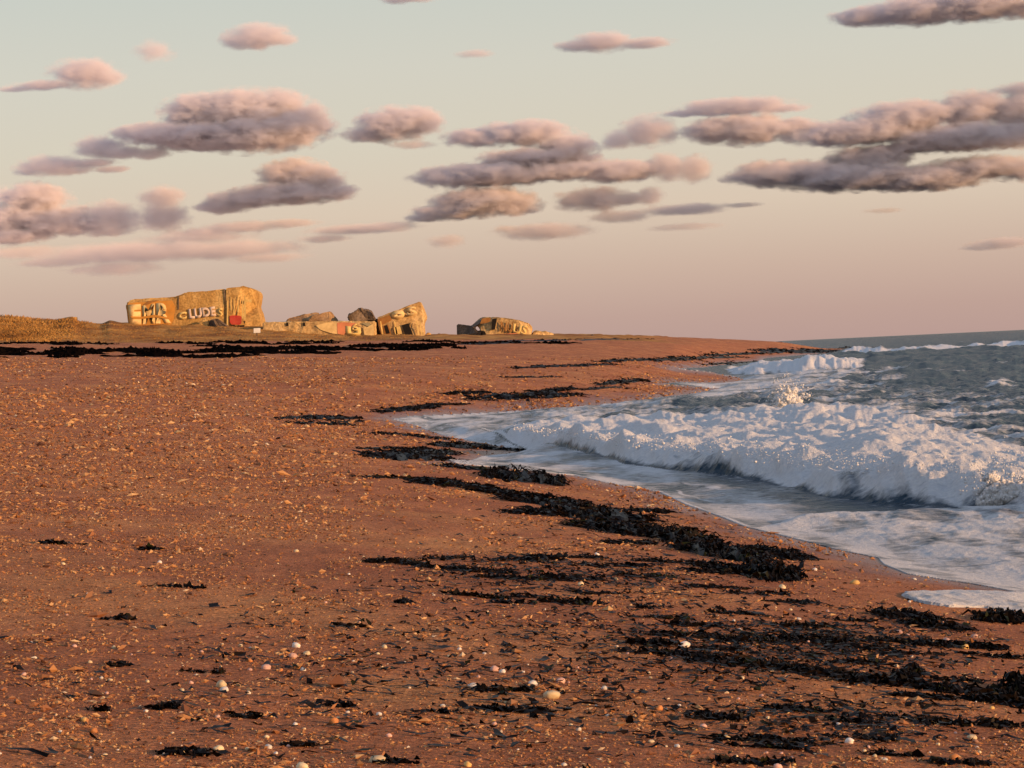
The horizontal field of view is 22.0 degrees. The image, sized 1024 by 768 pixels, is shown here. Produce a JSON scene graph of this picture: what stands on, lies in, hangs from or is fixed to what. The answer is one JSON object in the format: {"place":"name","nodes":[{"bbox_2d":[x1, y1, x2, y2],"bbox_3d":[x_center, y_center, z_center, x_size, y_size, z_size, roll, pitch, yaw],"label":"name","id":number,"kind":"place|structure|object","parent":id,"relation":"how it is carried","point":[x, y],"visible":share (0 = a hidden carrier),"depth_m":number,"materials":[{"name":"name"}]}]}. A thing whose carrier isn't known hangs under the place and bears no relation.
{"place":"outdoors","nodes":[
{"label":"outdoors","id":0,"kind":"place"},
{"bbox_2d":[0,316,1023,767],"bbox_3d":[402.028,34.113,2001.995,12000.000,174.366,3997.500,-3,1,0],"label":"beach","id":1,"kind":"structure","parent":0,"point":[308,554],"depth_m":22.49,"materials":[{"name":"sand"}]},
{"bbox_2d":[142,699,182,710],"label":"seaweed clump","id":2,"kind":"object","parent":1,"relation":"on","point":[172,704],"visible":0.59,"depth_m":12.95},
{"bbox_2d":[147,580,206,588],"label":"seaweed clump","id":3,"kind":"object","parent":1,"relation":"on","point":[189,585],"visible":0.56,"depth_m":20.38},
{"bbox_2d":[155,745,231,758],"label":"seaweed clump","id":4,"kind":"object","parent":1,"relation":"on","point":[194,752],"visible":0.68,"depth_m":11.35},
{"bbox_2d":[126,286,264,326],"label":"bunker","id":5,"kind":"object","parent":1,"relation":"on","point":[240,306],"visible":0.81,"depth_m":370.86,"materials":[{"name":"concrete"}]},
{"bbox_2d":[0,314,417,342],"bbox_3d":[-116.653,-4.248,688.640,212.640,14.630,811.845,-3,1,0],"label":"dune grass","id":6,"kind":"structure","parent":1,"relation":"on","point":[15,326],"depth_m":352.43,"materials":[{"name":"plant"}]},
{"bbox_2d":[221,711,263,718],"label":"seaweed clump","id":7,"kind":"object","parent":1,"relation":"on","point":[252,714],"visible":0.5,"depth_m":12.76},
{"bbox_2d":[0,339,581,357],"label":"wrack line","id":8,"kind":"object","parent":1,"relation":"on","point":[68,351],"visible":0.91,"depth_m":238.83,"materials":[{"name":"plant"}]},
{"bbox_2d":[279,739,331,746],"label":"seaweed clump","id":9,"kind":"object","parent":1,"relation":"on","point":[299,743],"visible":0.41,"depth_m":11.86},
{"bbox_2d":[273,413,364,419],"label":"seaweed strip","id":10,"kind":"object","parent":1,"relation":"on","point":[317,417],"visible":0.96,"depth_m":112.87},
{"bbox_2d":[263,321,376,335],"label":"concrete wall","id":11,"kind":"structure","parent":1,"relation":"on","point":[355,328],"depth_m":361.88,"materials":[{"name":"beige paint"}]},
{"bbox_2d":[308,311,337,321],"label":"concrete slab","id":12,"kind":"structure","parent":11,"relation":"on","point":[327,316],"depth_m":363.18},
{"bbox_2d":[347,308,375,320],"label":"concrete boulder","id":13,"kind":"object","parent":11,"relation":"on","point":[360,314],"visible":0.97,"depth_m":364.26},
{"bbox_2d":[280,420,364,425],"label":"seaweed strip","id":14,"kind":"object","parent":1,"relation":"on","point":[323,423],"visible":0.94,"depth_m":104.07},
{"bbox_2d":[321,698,357,707],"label":"seaweed clump","id":15,"kind":"object","parent":1,"relation":"on","point":[340,702],"visible":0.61,"depth_m":13.44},
{"bbox_2d":[362,556,430,563],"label":"seaweed clump","id":16,"kind":"object","parent":1,"relation":"on","point":[395,560],"visible":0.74,"depth_m":24.58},
{"bbox_2d":[372,752,426,764],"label":"seaweed clump","id":17,"kind":"object","parent":1,"relation":"on","point":[401,760],"visible":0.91,"depth_m":11.47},
{"bbox_2d":[375,302,426,335],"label":"bunker","id":18,"kind":"object","parent":1,"relation":"on","point":[411,319],"visible":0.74,"depth_m":366.01,"materials":[{"name":"concrete"}]},
{"bbox_2d":[350,474,458,479],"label":"seaweed strip","id":19,"kind":"object","parent":1,"relation":"on","point":[392,476],"visible":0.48,"depth_m":47.51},
{"bbox_2d":[369,404,443,413],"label":"seaweed clump","id":20,"kind":"object","parent":1,"relation":"on","point":[417,407],"visible":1,"depth_m":132.56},
{"bbox_2d":[352,448,467,461],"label":"seaweed clump","id":21,"kind":"object","parent":1,"relation":"on","point":[401,454],"visible":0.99,"depth_m":61.07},
{"bbox_2d":[393,558,460,569],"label":"seaweed strip","id":22,"kind":"object","parent":1,"relation":"on","point":[426,564],"visible":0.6,"depth_m":24.39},
{"bbox_2d":[397,445,467,455],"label":"seaweed clump","id":23,"kind":"object","parent":1,"relation":"on","point":[444,451],"visible":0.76,"depth_m":77.25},
{"bbox_2d":[418,553,474,560],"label":"seaweed strip","id":24,"kind":"object","parent":1,"relation":"on","point":[443,557],"visible":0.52,"depth_m":25.70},
{"bbox_2d":[398,475,505,489],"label":"seaweed clump","id":25,"kind":"object","parent":1,"relation":"on","point":[443,482],"visible":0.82,"depth_m":46.93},
{"bbox_2d":[418,440,497,449],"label":"seaweed clump","id":26,"kind":"object","parent":1,"relation":"on","point":[462,445],"visible":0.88,"depth_m":89.12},
{"bbox_2d":[430,462,488,470],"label":"seaweed strip","id":27,"kind":"object","parent":1,"relation":"on","point":[451,465],"visible":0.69,"depth_m":57.43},
{"bbox_2d":[439,388,498,394],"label":"seaweed strip","id":28,"kind":"object","parent":1,"relation":"on","point":[468,392],"visible":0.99,"depth_m":145.95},
{"bbox_2d":[438,588,511,598],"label":"seaweed strip","id":29,"kind":"object","parent":1,"relation":"on","point":[456,591],"visible":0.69,"depth_m":21.20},
{"bbox_2d":[444,565,525,574],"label":"seaweed clump","id":30,"kind":"object","parent":1,"relation":"on","point":[510,570],"visible":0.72,"depth_m":24.21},
{"bbox_2d":[457,317,532,334],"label":"bunker","id":31,"kind":"object","parent":1,"relation":"on","point":[492,325],"visible":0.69,"depth_m":385.12,"materials":[{"name":"concrete"}]},
{"bbox_2d":[458,486,542,495],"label":"seaweed clump","id":32,"kind":"object","parent":1,"relation":"on","point":[494,491],"visible":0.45,"depth_m":45.53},
{"bbox_2d":[467,682,534,691],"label":"seaweed clump","id":33,"kind":"object","parent":1,"relation":"on","point":[502,687],"visible":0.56,"depth_m":14.55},
{"bbox_2d":[0,490,1023,767],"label":"seaweed litter","id":34,"kind":"object","parent":1,"relation":"on","point":[810,656],"visible":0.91,"depth_m":16.70,"materials":[{"name":"plant"}]},
{"bbox_2d":[461,553,565,562],"bbox_3d":[0.123,1.751,26.202,0.608,0.226,2.018,-2,1,25],"label":"seaweed strip","id":35,"kind":"object","parent":1,"relation":"on","point":[535,558],"visible":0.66,"depth_m":26.29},
{"bbox_2d":[473,702,557,713],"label":"seaweed clump","id":36,"kind":"object","parent":1,"relation":"on","point":[495,706],"visible":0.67,"depth_m":13.60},
{"bbox_2d":[471,463,569,483],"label":"seaweed heap","id":37,"kind":"object","parent":1,"relation":"on","point":[503,473],"visible":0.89,"depth_m":53.31,"materials":[{"name":"plant"}]},
{"bbox_2d":[459,390,588,400],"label":"seaweed clump","id":38,"kind":"object","parent":1,"relation":"on","point":[547,394],"visible":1,"depth_m":147.07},
{"bbox_2d":[473,572,575,581],"bbox_3d":[0.107,1.740,23.547,1.016,0.167,0.432,-3,1,-43],"label":"seaweed strip","id":39,"kind":"object","parent":1,"relation":"on","point":[530,576],"visible":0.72,"depth_m":23.50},
{"bbox_2d":[488,490,597,507],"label":"seaweed clump","id":40,"kind":"object","parent":1,"relation":"on","point":[537,498],"visible":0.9,"depth_m":43.41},
{"bbox_2d":[498,505,590,516],"bbox_3d":[0.533,1.922,39.323,1.041,0.305,2.666,-2,1,25],"label":"seaweed clump","id":41,"kind":"object","parent":1,"relation":"on","point":[528,510],"visible":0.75,"depth_m":38.82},
{"bbox_2d":[522,385,579,391],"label":"seaweed strip","id":42,"kind":"object","parent":1,"relation":"on","point":[569,388],"visible":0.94,"depth_m":152.59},
{"bbox_2d":[543,474,572,485],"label":"seaweed clump","id":43,"kind":"object","parent":1,"relation":"on","point":[558,481],"visible":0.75,"depth_m":53.00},
{"bbox_2d":[470,338,652,341],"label":"seaweed strip","id":44,"kind":"object","parent":1,"relation":"on","point":[584,339],"visible":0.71,"depth_m":312.61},
{"bbox_2d":[510,551,613,560],"bbox_3d":[0.561,1.800,27.467,1.336,0.205,0.665,-3,1,-34],"label":"seaweed strip","id":45,"kind":"object","parent":1,"relation":"on","point":[587,556],"visible":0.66,"depth_m":27.50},
{"bbox_2d":[506,362,622,368],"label":"seaweed strip","id":46,"kind":"object","parent":1,"relation":"on","point":[556,365],"visible":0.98,"depth_m":196.07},
{"bbox_2d":[529,594,612,605],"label":"seaweed clump","id":47,"kind":"object","parent":1,"relation":"on","point":[579,600],"visible":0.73,"depth_m":21.09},
{"bbox_2d":[541,501,668,522],"bbox_3d":[1.365,1.980,40.135,2.216,0.454,4.064,-3,1,0],"label":"seaweed heap","id":48,"kind":"object","parent":1,"relation":"on","point":[600,511],"visible":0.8,"depth_m":39.62,"materials":[{"name":"plant"}]},
{"bbox_2d":[554,516,664,536],"bbox_3d":[1.395,1.973,36.128,1.996,0.342,2.333,-2,1,18],"label":"seaweed heap","id":49,"kind":"object","parent":1,"relation":"on","point":[623,527],"visible":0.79,"depth_m":35.77,"materials":[{"name":"plant"}]},
{"bbox_2d":[569,560,652,567],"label":"seaweed strip","id":50,"kind":"object","parent":1,"relation":"on","point":[607,564],"visible":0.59,"depth_m":26.85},
{"bbox_2d":[592,377,653,385],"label":"seaweed strip","id":51,"kind":"object","parent":1,"relation":"on","point":[618,381],"visible":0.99,"depth_m":174.29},
{"bbox_2d":[591,537,662,545],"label":"seaweed strip","id":52,"kind":"object","parent":1,"relation":"on","point":[624,541],"visible":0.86,"depth_m":32.30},
{"bbox_2d":[616,635,682,646],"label":"seaweed clump","id":53,"kind":"object","parent":1,"relation":"on","point":[643,641],"visible":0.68,"depth_m":17.82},
{"bbox_2d":[592,357,707,362],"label":"seaweed strip","id":54,"kind":"object","parent":1,"relation":"on","point":[637,359],"visible":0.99,"depth_m":231.57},
{"bbox_2d":[615,572,684,578],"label":"seaweed strip","id":55,"kind":"object","parent":1,"relation":"on","point":[647,575],"visible":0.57,"depth_m":25.54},
{"bbox_2d":[628,505,681,513],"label":"seaweed strip","id":56,"kind":"object","parent":1,"relation":"on","point":[664,510],"visible":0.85,"depth_m":44.19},
{"bbox_2d":[622,611,690,619],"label":"seaweed strip","id":57,"kind":"object","parent":1,"relation":"on","point":[684,617],"visible":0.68,"depth_m":20.30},
{"bbox_2d":[630,556,693,565],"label":"seaweed strip","id":58,"kind":"object","parent":1,"relation":"on","point":[668,560],"visible":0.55,"depth_m":28.34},
{"bbox_2d":[616,646,716,656],"bbox_3d":[1.014,1.768,17.254,0.659,0.124,0.359,-3,1,-13],"label":"seaweed strip","id":59,"kind":"object","parent":1,"relation":"on","point":[675,652],"visible":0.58,"depth_m":17.25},
{"bbox_2d":[637,522,731,545],"bbox_3d":[2.292,2.008,34.836,1.220,0.350,4.052,-3,1,-6],"label":"seaweed heap","id":60,"kind":"object","parent":1,"relation":"on","point":[673,533],"visible":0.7,"depth_m":34.74,"materials":[{"name":"plant"}]},
{"bbox_2d":[643,629,727,638],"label":"seaweed clump","id":61,"kind":"object","parent":1,"relation":"on","point":[699,632],"visible":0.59,"depth_m":18.68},
{"bbox_2d":[655,618,733,626],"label":"seaweed strip","id":62,"kind":"object","parent":1,"relation":"on","point":[685,622],"visible":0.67,"depth_m":19.84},
{"bbox_2d":[657,354,748,361],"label":"seaweed strip","id":63,"kind":"object","parent":1,"relation":"on","point":[698,357],"visible":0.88,"depth_m":298.01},
{"bbox_2d":[673,567,742,574],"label":"seaweed strip","id":64,"kind":"object","parent":1,"relation":"on","point":[729,570],"visible":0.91,"depth_m":27.23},
{"bbox_2d":[689,558,746,571],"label":"seaweed clump","id":65,"kind":"object","parent":1,"relation":"on","point":[712,563],"visible":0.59,"depth_m":28.20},
{"bbox_2d":[687,583,753,589],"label":"seaweed strip","id":66,"kind":"object","parent":1,"relation":"on","point":[712,586],"visible":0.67,"depth_m":24.77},
{"bbox_2d":[691,644,752,651],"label":"seaweed strip","id":67,"kind":"object","parent":1,"relation":"on","point":[722,646],"visible":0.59,"depth_m":17.82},
{"bbox_2d":[700,711,744,721],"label":"seaweed clump","id":68,"kind":"object","parent":1,"relation":"on","point":[724,715],"visible":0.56,"depth_m":13.80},
{"bbox_2d":[661,537,790,564],"bbox_3d":[2.476,1.990,31.610,1.266,0.312,3.607,-3,1,-14],"label":"seaweed heap","id":69,"kind":"object","parent":1,"relation":"on","point":[709,548],"visible":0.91,"depth_m":31.15,"materials":[{"name":"plant"}]},
{"bbox_2d":[697,754,754,765],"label":"seaweed strip","id":70,"kind":"object","parent":1,"relation":"on","point":[725,759],"visible":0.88,"depth_m":12.10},
{"bbox_2d":[704,606,763,615],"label":"seaweed strip","id":71,"kind":"object","parent":1,"relation":"on","point":[738,611],"visible":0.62,"depth_m":21.54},
{"bbox_2d":[695,351,778,358],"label":"seaweed strip","id":72,"kind":"object","parent":1,"relation":"on","point":[737,354],"visible":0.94,"depth_m":415.95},
{"bbox_2d":[681,652,795,667],"bbox_3d":[1.487,1.792,16.919,0.660,0.154,0.634,-2,1,40],"label":"seaweed clump","id":73,"kind":"object","parent":1,"relation":"on","point":[743,659],"visible":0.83,"depth_m":16.84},
{"bbox_2d":[708,632,791,644],"bbox_3d":[1.652,1.831,18.824,0.717,0.159,0.379,-3,1,-41],"label":"seaweed clump","id":74,"kind":"object","parent":1,"relation":"on","point":[741,636],"visible":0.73,"depth_m":18.72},
{"bbox_2d":[691,732,815,742],"bbox_3d":[1.208,1.763,13.036,0.532,0.116,0.439,-2,1,25],"label":"seaweed strip","id":75,"kind":"object","parent":1,"relation":"on","point":[722,737],"visible":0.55,"depth_m":12.98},
{"bbox_2d":[722,588,791,596],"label":"seaweed strip","id":76,"kind":"object","parent":1,"relation":"on","point":[780,592],"visible":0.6,"depth_m":24.60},
{"bbox_2d":[730,754,795,766],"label":"seaweed clump","id":77,"kind":"object","parent":1,"relation":"on","point":[763,761],"visible":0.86,"depth_m":12.17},
{"bbox_2d":[723,741,803,750],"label":"seaweed strip","id":78,"kind":"object","parent":1,"relation":"on","point":[784,745],"visible":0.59,"depth_m":12.71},
{"bbox_2d":[731,558,812,582],"bbox_3d":[2.730,1.964,27.901,0.855,0.301,2.570,-3,1,0],"label":"seaweed heap","id":79,"kind":"object","parent":1,"relation":"on","point":[770,571],"visible":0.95,"depth_m":27.48,"materials":[{"name":"plant"}]},
{"bbox_2d":[736,542,824,561],"bbox_3d":[3.340,2.107,33.127,1.254,0.294,2.557,-3,1,0],"label":"seaweed heap","id":80,"kind":"object","parent":1,"relation":"on","point":[792,554],"visible":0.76,"depth_m":32.72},
{"bbox_2d":[759,702,806,711],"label":"seaweed clump","id":81,"kind":"object","parent":1,"relation":"on","point":[776,706],"visible":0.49,"depth_m":14.42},
{"bbox_2d":[760,597,820,604],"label":"seaweed strip","id":82,"kind":"object","parent":1,"relation":"on","point":[803,601],"visible":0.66,"depth_m":23.73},
{"bbox_2d":[745,347,838,353],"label":"seaweed clump","id":83,"kind":"object","parent":1,"relation":"on","point":[805,350],"visible":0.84,"depth_m":520.48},
{"bbox_2d":[767,619,843,628],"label":"seaweed strip","id":84,"kind":"object","parent":1,"relation":"on","point":[797,624],"visible":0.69,"depth_m":20.90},
{"bbox_2d":[749,630,865,643],"bbox_3d":[2.219,1.881,19.443,1.109,0.202,0.491,-3,1,-39],"label":"seaweed clump","id":85,"kind":"object","parent":1,"relation":"on","point":[786,636],"visible":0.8,"depth_m":19.39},
{"bbox_2d":[780,737,843,745],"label":"seaweed strip","id":86,"kind":"object","parent":1,"relation":"on","point":[801,739],"visible":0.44,"depth_m":12.98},
{"bbox_2d":[775,662,874,677],"bbox_3d":[2.016,1.841,16.723,0.754,0.159,0.454,-3,1,0],"label":"seaweed clump","id":87,"kind":"object","parent":1,"relation":"on","point":[812,668],"visible":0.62,"depth_m":16.69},
{"bbox_2d":[822,713,886,724],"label":"seaweed strip","id":88,"kind":"object","parent":1,"relation":"on","point":[848,719],"visible":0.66,"depth_m":13.99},
{"bbox_2d":[820,730,900,741],"bbox_3d":[1.767,1.796,13.358,0.434,0.088,0.250,-3,1,0],"label":"seaweed strip","id":89,"kind":"object","parent":1,"relation":"on","point":[876,737],"visible":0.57,"depth_m":13.35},
{"bbox_2d":[828,643,894,650],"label":"seaweed strip","id":90,"kind":"object","parent":1,"relation":"on","point":[888,647],"visible":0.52,"depth_m":19.16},
{"bbox_2d":[827,657,903,665],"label":"seaweed strip","id":91,"kind":"object","parent":1,"relation":"on","point":[864,659],"visible":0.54,"depth_m":17.90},
{"bbox_2d":[836,671,934,686],"bbox_3d":[2.305,1.869,16.542,0.716,0.170,0.482,-3,1,-37],"label":"seaweed heap","id":92,"kind":"object","parent":1,"relation":"on","point":[876,678],"visible":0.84,"depth_m":16.46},
{"bbox_2d":[855,746,929,756],"bbox_3d":[1.840,1.797,12.755,0.369,0.088,0.180,-3,1,0],"label":"seaweed strip","id":93,"kind":"object","parent":1,"relation":"on","point":[915,753],"visible":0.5,"depth_m":12.73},
{"bbox_2d":[850,711,937,718],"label":"seaweed strip","id":94,"kind":"object","parent":1,"relation":"on","point":[903,714],"visible":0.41,"depth_m":14.46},
{"bbox_2d":[862,634,934,643],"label":"seaweed strip","id":95,"kind":"object","parent":1,"relation":"on","point":[886,638],"visible":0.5,"depth_m":20.17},
{"bbox_2d":[888,661,926,680],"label":"seaweed heap","id":96,"kind":"object","parent":1,"relation":"on","point":[914,668],"visible":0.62,"depth_m":17.18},
{"bbox_2d":[864,606,963,621],"bbox_3d":[3.417,2.044,23.179,0.730,0.192,0.917,-2,1,42],"label":"seaweed heap","id":97,"kind":"object","parent":1,"relation":"on","point":[890,612],"visible":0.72,"depth_m":23.16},
{"bbox_2d":[879,688,957,700],"bbox_3d":[2.456,1.887,15.904,0.518,0.127,0.351,-3,1,0],"label":"seaweed strip","id":98,"kind":"object","parent":1,"relation":"on","point":[948,697],"visible":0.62,"depth_m":15.82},
{"bbox_2d":[889,649,948,655],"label":"seaweed strip","id":99,"kind":"object","parent":1,"relation":"on","point":[911,652],"visible":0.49,"depth_m":19.26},
{"bbox_2d":[891,615,978,631],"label":"seaweed heap","id":100,"kind":"object","parent":1,"relation":"on","point":[941,625],"visible":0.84,"depth_m":22.30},
{"bbox_2d":[914,674,985,683],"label":"seaweed strip","id":101,"kind":"object","parent":1,"relation":"on","point":[952,677],"visible":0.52,"depth_m":17.20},
{"bbox_2d":[895,637,1009,651],"bbox_3d":[3.424,2.020,20.384,1.013,0.204,0.545,-3,1,-22],"label":"seaweed clump","id":102,"kind":"object","parent":1,"relation":"on","point":[987,646],"visible":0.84,"depth_m":20.33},
{"bbox_2d":[901,680,1006,693],"bbox_3d":[2.860,1.921,16.494,0.864,0.158,0.610,-3,1,0],"label":"seaweed clump","id":103,"kind":"object","parent":1,"relation":"on","point":[947,686],"visible":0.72,"depth_m":16.43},
{"bbox_2d":[915,755,998,766],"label":"seaweed clump","id":104,"kind":"object","parent":1,"relation":"on","point":[974,761],"visible":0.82,"depth_m":12.54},
{"bbox_2d":[905,715,1016,725],"bbox_3d":[2.509,1.859,14.438,0.758,0.145,0.306,-3,1,-26],"label":"seaweed clump","id":105,"kind":"object","parent":1,"relation":"on","point":[959,720],"visible":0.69,"depth_m":14.40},
{"bbox_2d":[901,589,1023,611],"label":"swash water","id":106,"kind":"structure","parent":1,"relation":"on","point":[1012,600],"depth_m":26.34,"materials":[{"name":"white liquid"}]},
{"bbox_2d":[944,649,1023,659],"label":"seaweed strip","id":107,"kind":"object","parent":1,"relation":"on","point":[1008,655],"visible":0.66,"depth_m":19.68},
{"bbox_2d":[952,691,1023,708],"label":"seaweed heap","id":108,"kind":"object","parent":1,"relation":"on","point":[1016,701],"visible":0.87,"depth_m":15.94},
{"bbox_2d":[959,607,1023,624],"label":"seaweed clump","id":109,"kind":"object","parent":1,"relation":"on","point":[1001,615],"visible":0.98,"depth_m":23.92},
{"bbox_2d":[979,716,1023,728],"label":"seaweed clump","id":110,"kind":"object","parent":1,"relation":"on","point":[989,720],"visible":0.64,"depth_m":14.50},
{"bbox_2d":[996,670,1023,696],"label":"seaweed clump","id":111,"kind":"object","parent":1,"relation":"on","point":[1014,680],"visible":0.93,"depth_m":16.61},
{"bbox_2d":[0,0,1023,341],"label":"sky","id":112,"kind":"structure","parent":0,"point":[755,170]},
{"bbox_2d":[393,330,1023,591],"bbox_3d":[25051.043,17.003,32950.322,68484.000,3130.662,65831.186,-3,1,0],"label":"sea","id":113,"kind":"structure","parent":0,"point":[909,397],"depth_m":68.23,"materials":[{"name":"blue liquid"}]},
{"bbox_2d":[513,422,1023,479],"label":"sea foam","id":114,"kind":"object","parent":113,"relation":"on","point":[694,448],"visible":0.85,"depth_m":57.42,"materials":[{"name":"white liquid"}]},
{"bbox_2d":[758,372,818,406],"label":"wave splash","id":115,"kind":"object","parent":113,"relation":"on","point":[786,396],"visible":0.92,"depth_m":111.64,"materials":[{"name":"white liquid"}]},
{"bbox_2d":[959,437,1023,505],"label":"wave splash","id":116,"kind":"object","parent":113,"relation":"on","point":[997,490],"visible":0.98,"depth_m":44.33,"materials":[{"name":"white liquid"}]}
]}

